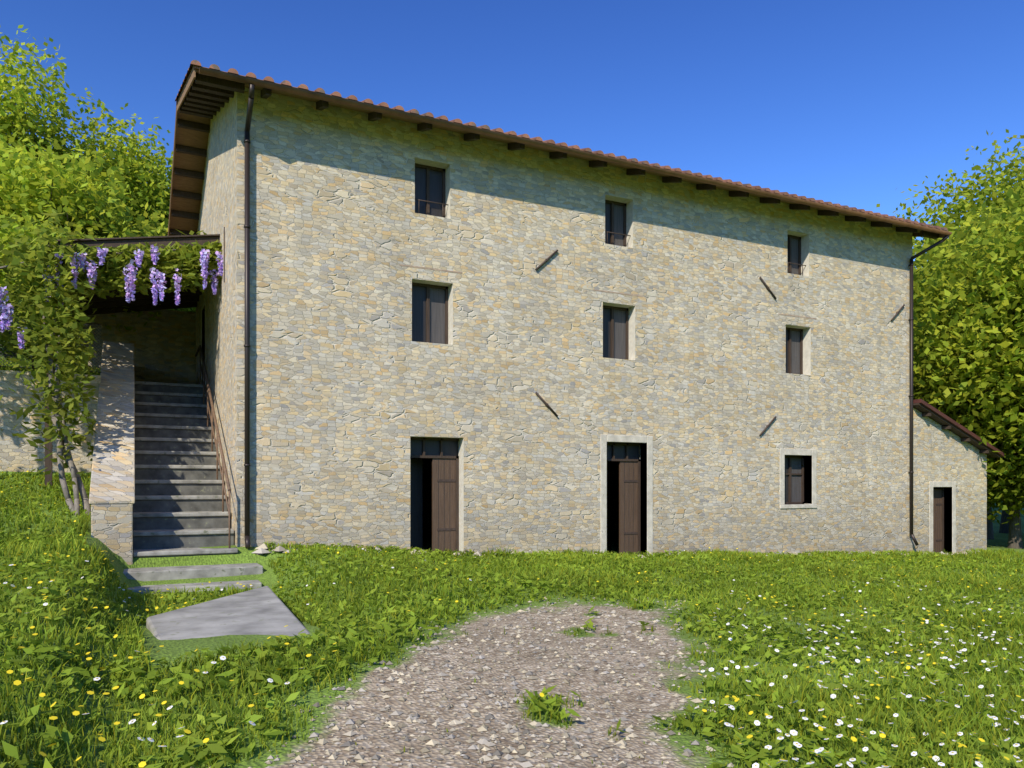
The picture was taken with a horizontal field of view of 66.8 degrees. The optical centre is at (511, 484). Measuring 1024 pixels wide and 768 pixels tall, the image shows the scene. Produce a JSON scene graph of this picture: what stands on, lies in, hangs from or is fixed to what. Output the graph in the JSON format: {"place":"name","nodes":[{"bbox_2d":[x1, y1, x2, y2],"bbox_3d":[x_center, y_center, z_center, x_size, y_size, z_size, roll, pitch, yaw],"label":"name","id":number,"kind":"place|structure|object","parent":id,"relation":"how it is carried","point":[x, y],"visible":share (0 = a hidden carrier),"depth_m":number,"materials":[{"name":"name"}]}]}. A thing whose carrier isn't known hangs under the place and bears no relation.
{"place":"outdoors","nodes":[
{"label":"outdoors","id":0,"kind":"place"},
{"bbox_2d":[0,318,100,371],"bbox_3d":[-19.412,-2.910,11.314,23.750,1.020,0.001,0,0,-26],"label":"tree","id":1,"kind":"object","parent":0,"point":[57,342],"visible":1,"depth_m":16.33,"materials":[{"name":"green plant"}]},
{"bbox_2d":[0,347,1023,767],"bbox_3d":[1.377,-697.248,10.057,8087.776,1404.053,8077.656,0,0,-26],"label":"ground","id":2,"kind":"structure","parent":0,"point":[662,697],"depth_m":6.01,"materials":[{"name":"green plant"}]},
{"bbox_2d":[0,370,100,472],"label":"retaining wall","id":3,"kind":"structure","parent":2,"relation":"on","point":[16,452],"depth_m":15.71,"materials":[{"name":"stone"}]},
{"bbox_2d":[0,317,100,372],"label":"fence posts","id":4,"kind":"object","parent":3,"relation":"on","point":[33,368],"visible":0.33,"depth_m":15.96,"materials":[{"name":"brown wood"}]},
{"bbox_2d":[0,132,130,236],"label":"tree","id":5,"kind":"object","parent":2,"relation":"on","point":[67,161],"visible":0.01,"depth_m":29.16,"materials":[{"name":"green plant"}]},
{"bbox_2d":[0,195,160,360],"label":"tree","id":6,"kind":"object","parent":2,"relation":"on","point":[6,235],"depth_m":20.66,"materials":[{"name":"green plant"}]},
{"bbox_2d":[0,25,164,348],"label":"tree","id":7,"kind":"object","parent":2,"relation":"on","point":[51,130],"depth_m":34.28,"materials":[{"name":"green plant"}]},
{"bbox_2d":[0,124,183,309],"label":"tree","id":8,"kind":"object","parent":2,"relation":"on","point":[31,195],"depth_m":25.08,"materials":[{"name":"green plant"}]},
{"bbox_2d":[7,96,180,310],"bbox_3d":[-20.693,-11.757,39.092,11.157,11.507,10.338,0,0,-26],"label":"tree","id":9,"kind":"object","parent":2,"relation":"on","point":[151,184],"depth_m":36.87,"materials":[{"name":"green plant"}]},
{"bbox_2d":[0,199,222,515],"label":"wisteria","id":10,"kind":"object","parent":2,"relation":"on","point":[69,315],"depth_m":14.33,"materials":[{"name":"green plant"}]},
{"bbox_2d":[91,503,132,564],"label":"stair parapet","id":11,"kind":"structure","parent":2,"relation":"on","point":[112,527],"depth_m":12.51,"materials":[{"name":"beige stone"}]},
{"bbox_2d":[89,341,134,503],"bbox_3d":[-8.713,-1.552,17.149,0.660,3.703,10.394,0,0,-26],"label":"parapet capping","id":12,"kind":"object","parent":11,"relation":"on","point":[113,473],"visible":0.99,"depth_m":14.54,"materials":[{"name":"stone"}]},
{"bbox_2d":[45,234,219,485],"bbox_3d":[-9.133,-2.488,18.805,3.200,5.593,7.050,0,0,-26],"label":"pergola","id":13,"kind":"object","parent":2,"relation":"on","point":[142,302],"visible":0.17,"depth_m":19.51,"materials":[{"name":"brown wood"}]},
{"bbox_2d":[77,309,195,383],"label":"wall","id":14,"kind":"structure","parent":2,"relation":"on","point":[165,351],"depth_m":22.22,"materials":[{"name":"stone"}]},
{"bbox_2d":[82,133,195,311],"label":"tree","id":15,"kind":"object","parent":2,"relation":"on","point":[193,309],"depth_m":42.21,"materials":[{"name":"green plant"}]},
{"bbox_2d":[123,381,262,593],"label":"stair steps","id":16,"kind":"structure","parent":2,"relation":"on","point":[174,572],"depth_m":13.67,"materials":[{"name":"grey stone"}]},
{"bbox_2d":[133,384,237,557],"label":"stair risers","id":17,"kind":"object","parent":16,"relation":"attached to","point":[171,541],"visible":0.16,"depth_m":15.45,"materials":[{"name":"grey stone"}]},
{"bbox_2d":[195,345,230,547],"bbox_3d":[-6.675,-1.092,17.102,0.056,4.821,8.068,0,0,-26],"label":"stair handrail","id":18,"kind":"object","parent":16,"relation":"on","point":[217,440],"visible":0.92,"depth_m":15.45,"materials":[{"name":"metal"}]},
{"bbox_2d":[146,586,309,639],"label":"stone slab","id":19,"kind":"structure","parent":2,"relation":"on","point":[264,610],"depth_m":8.09,"materials":[{"name":"grey stone"}]},
{"bbox_2d":[190,597,733,767],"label":"track pebbles","id":20,"kind":"object","parent":2,"relation":"on","point":[411,718],"visible":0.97,"depth_m":5.44,"materials":[{"name":"grey gravel"}]},
{"bbox_2d":[0,367,1020,766],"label":"yellow flowers","id":21,"kind":"object","parent":2,"relation":"on","point":[142,763],"visible":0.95,"depth_m":5.48,"materials":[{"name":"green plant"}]},
{"bbox_2d":[0,351,1023,767],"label":"grass","id":22,"kind":"structure","parent":2,"relation":"on","point":[968,707],"depth_m":7.58,"materials":[{"name":"green plant"}]},
{"bbox_2d":[0,360,1023,767],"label":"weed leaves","id":23,"kind":"object","parent":2,"relation":"on","point":[350,620],"visible":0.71,"depth_m":7.07,"materials":[{"name":"green plant"}]},
{"bbox_2d":[0,548,1023,767],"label":"white flowers","id":24,"kind":"object","parent":2,"relation":"on","point":[820,749],"visible":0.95,"depth_m":5.57,"materials":[{"name":"white plant"}]},
{"bbox_2d":[3,564,1022,765],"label":"daisy eyes","id":25,"kind":"object","parent":2,"relation":"on","point":[769,716],"visible":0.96,"depth_m":5.06},
{"bbox_2d":[196,87,986,554],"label":"house walls","id":26,"kind":"structure","parent":2,"relation":"on","point":[354,387],"depth_m":16.45,"materials":[{"name":"stone"}]},
{"bbox_2d":[170,73,938,238],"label":"roof rafters","id":27,"kind":"object","parent":26,"relation":"on","point":[207,96],"visible":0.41,"depth_m":16.97,"materials":[{"name":"brown wood"}]},
{"bbox_2d":[168,68,945,237],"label":"roof planks","id":28,"kind":"object","parent":27,"relation":"on","point":[190,138],"visible":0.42,"depth_m":19.01,"materials":[{"name":"brown wood"}]},
{"bbox_2d":[168,60,947,230],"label":"roof tiles","id":29,"kind":"object","parent":26,"relation":"on","point":[195,64],"visible":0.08,"depth_m":15.90,"materials":[{"name":"brown tile"}]},
{"bbox_2d":[199,67,951,235],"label":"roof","id":30,"kind":"structure","parent":29,"relation":"attached to","point":[320,96],"depth_m":15.38,"materials":[{"name":"brown wood"}]},
{"bbox_2d":[202,158,951,552],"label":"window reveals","id":31,"kind":"object","parent":26,"relation":"attached to","point":[632,308],"depth_m":17.48,"materials":[{"name":"grey stone"}]},
{"bbox_2d":[201,297,955,553],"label":"stone surrounds","id":32,"kind":"object","parent":26,"relation":"attached to","point":[647,441],"visible":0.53,"depth_m":19.34,"materials":[{"name":"grey stone"}]},
{"bbox_2d":[224,199,941,540],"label":"iron fittings","id":33,"kind":"object","parent":26,"relation":"attached to","point":[556,415],"visible":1,"depth_m":16.41,"materials":[{"name":"black metal"}]},
{"bbox_2d":[244,84,949,548],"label":"downpipes","id":34,"kind":"object","parent":26,"relation":"attached to","point":[248,226],"visible":1,"depth_m":13.65,"materials":[{"name":"brown metal"}]},
{"bbox_2d":[400,264,816,318],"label":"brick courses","id":35,"kind":"object","parent":26,"relation":"attached to","point":[593,289],"visible":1,"depth_m":17.01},
{"bbox_2d":[410,163,943,553],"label":"window frames","id":36,"kind":"structure","parent":26,"relation":"in","point":[612,308],"depth_m":17.49,"materials":[{"name":"brown wood"}]},
{"bbox_2d":[410,167,787,551],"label":"dark window panes","id":37,"kind":"object","parent":36,"relation":"in","point":[432,448],"visible":0.51,"depth_m":15.82,"materials":[{"name":"black glass"}]},
{"bbox_2d":[430,205,800,501],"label":"window panes","id":38,"kind":"object","parent":36,"relation":"in","point":[437,315],"depth_m":17.59,"materials":[{"name":"grey glass"}]},
{"bbox_2d":[913,399,1003,457],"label":"annex roof","id":39,"kind":"structure","parent":26,"relation":"on","point":[942,422],"depth_m":22.04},
{"bbox_2d":[252,543,977,557],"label":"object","id":40,"kind":"structure","parent":2,"relation":"on","point":[261,548],"depth_m":13.76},
{"bbox_2d":[410,458,941,554],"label":"door leaves","id":41,"kind":"object","parent":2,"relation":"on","point":[447,502],"visible":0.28,"depth_m":17.57,"materials":[{"name":"brown wood"}]},
{"bbox_2d":[876,145,1023,281],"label":"tree","id":42,"kind":"object","parent":2,"relation":"on","point":[965,206],"visible":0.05,"depth_m":32.20,"materials":[{"name":"green plant"}]},
{"bbox_2d":[912,225,1021,412],"bbox_3d":[17.017,-3.413,28.791,8.856,11.662,8.710,0,0,-26],"label":"tree","id":43,"kind":"object","parent":2,"relation":"on","point":[931,252],"depth_m":27.21,"materials":[{"name":"green plant"}]},
{"bbox_2d":[913,216,1020,533],"bbox_3d":[22.838,-5.112,35.951,12.524,15.315,11.351,0,0,-26],"label":"tree","id":44,"kind":"object","parent":2,"relation":"on","point":[1003,528],"depth_m":35.86,"materials":[{"name":"plant"}]},
{"bbox_2d":[913,187,1023,497],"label":"tree","id":45,"kind":"object","parent":2,"relation":"on","point":[1004,292],"depth_m":23.29,"materials":[{"name":"green plant"}]},
{"bbox_2d":[916,375,1023,548],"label":"tree","id":46,"kind":"object","parent":2,"relation":"on","point":[993,484],"depth_m":24.33,"materials":[{"name":"green plant"}]},
{"bbox_2d":[931,129,1023,222],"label":"tree","id":47,"kind":"object","parent":2,"relation":"on","point":[998,151],"visible":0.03,"depth_m":38.26,"materials":[{"name":"green plant"}]},
{"bbox_2d":[0,0,1023,268],"label":"sky","id":48,"kind":"structure","parent":0,"point":[851,103],"materials":[{"name":"blue"}]},
{"bbox_2d":[987,502,993,538],"bbox_3d":[18.753,-1.650,30.924,4.711,8.228,5.119,0,0,17],"label":"tree","id":49,"kind":"object","parent":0,"point":[990,533],"visible":0.01,"depth_m":30.75,"materials":[{"name":"green plant"}]}
]}

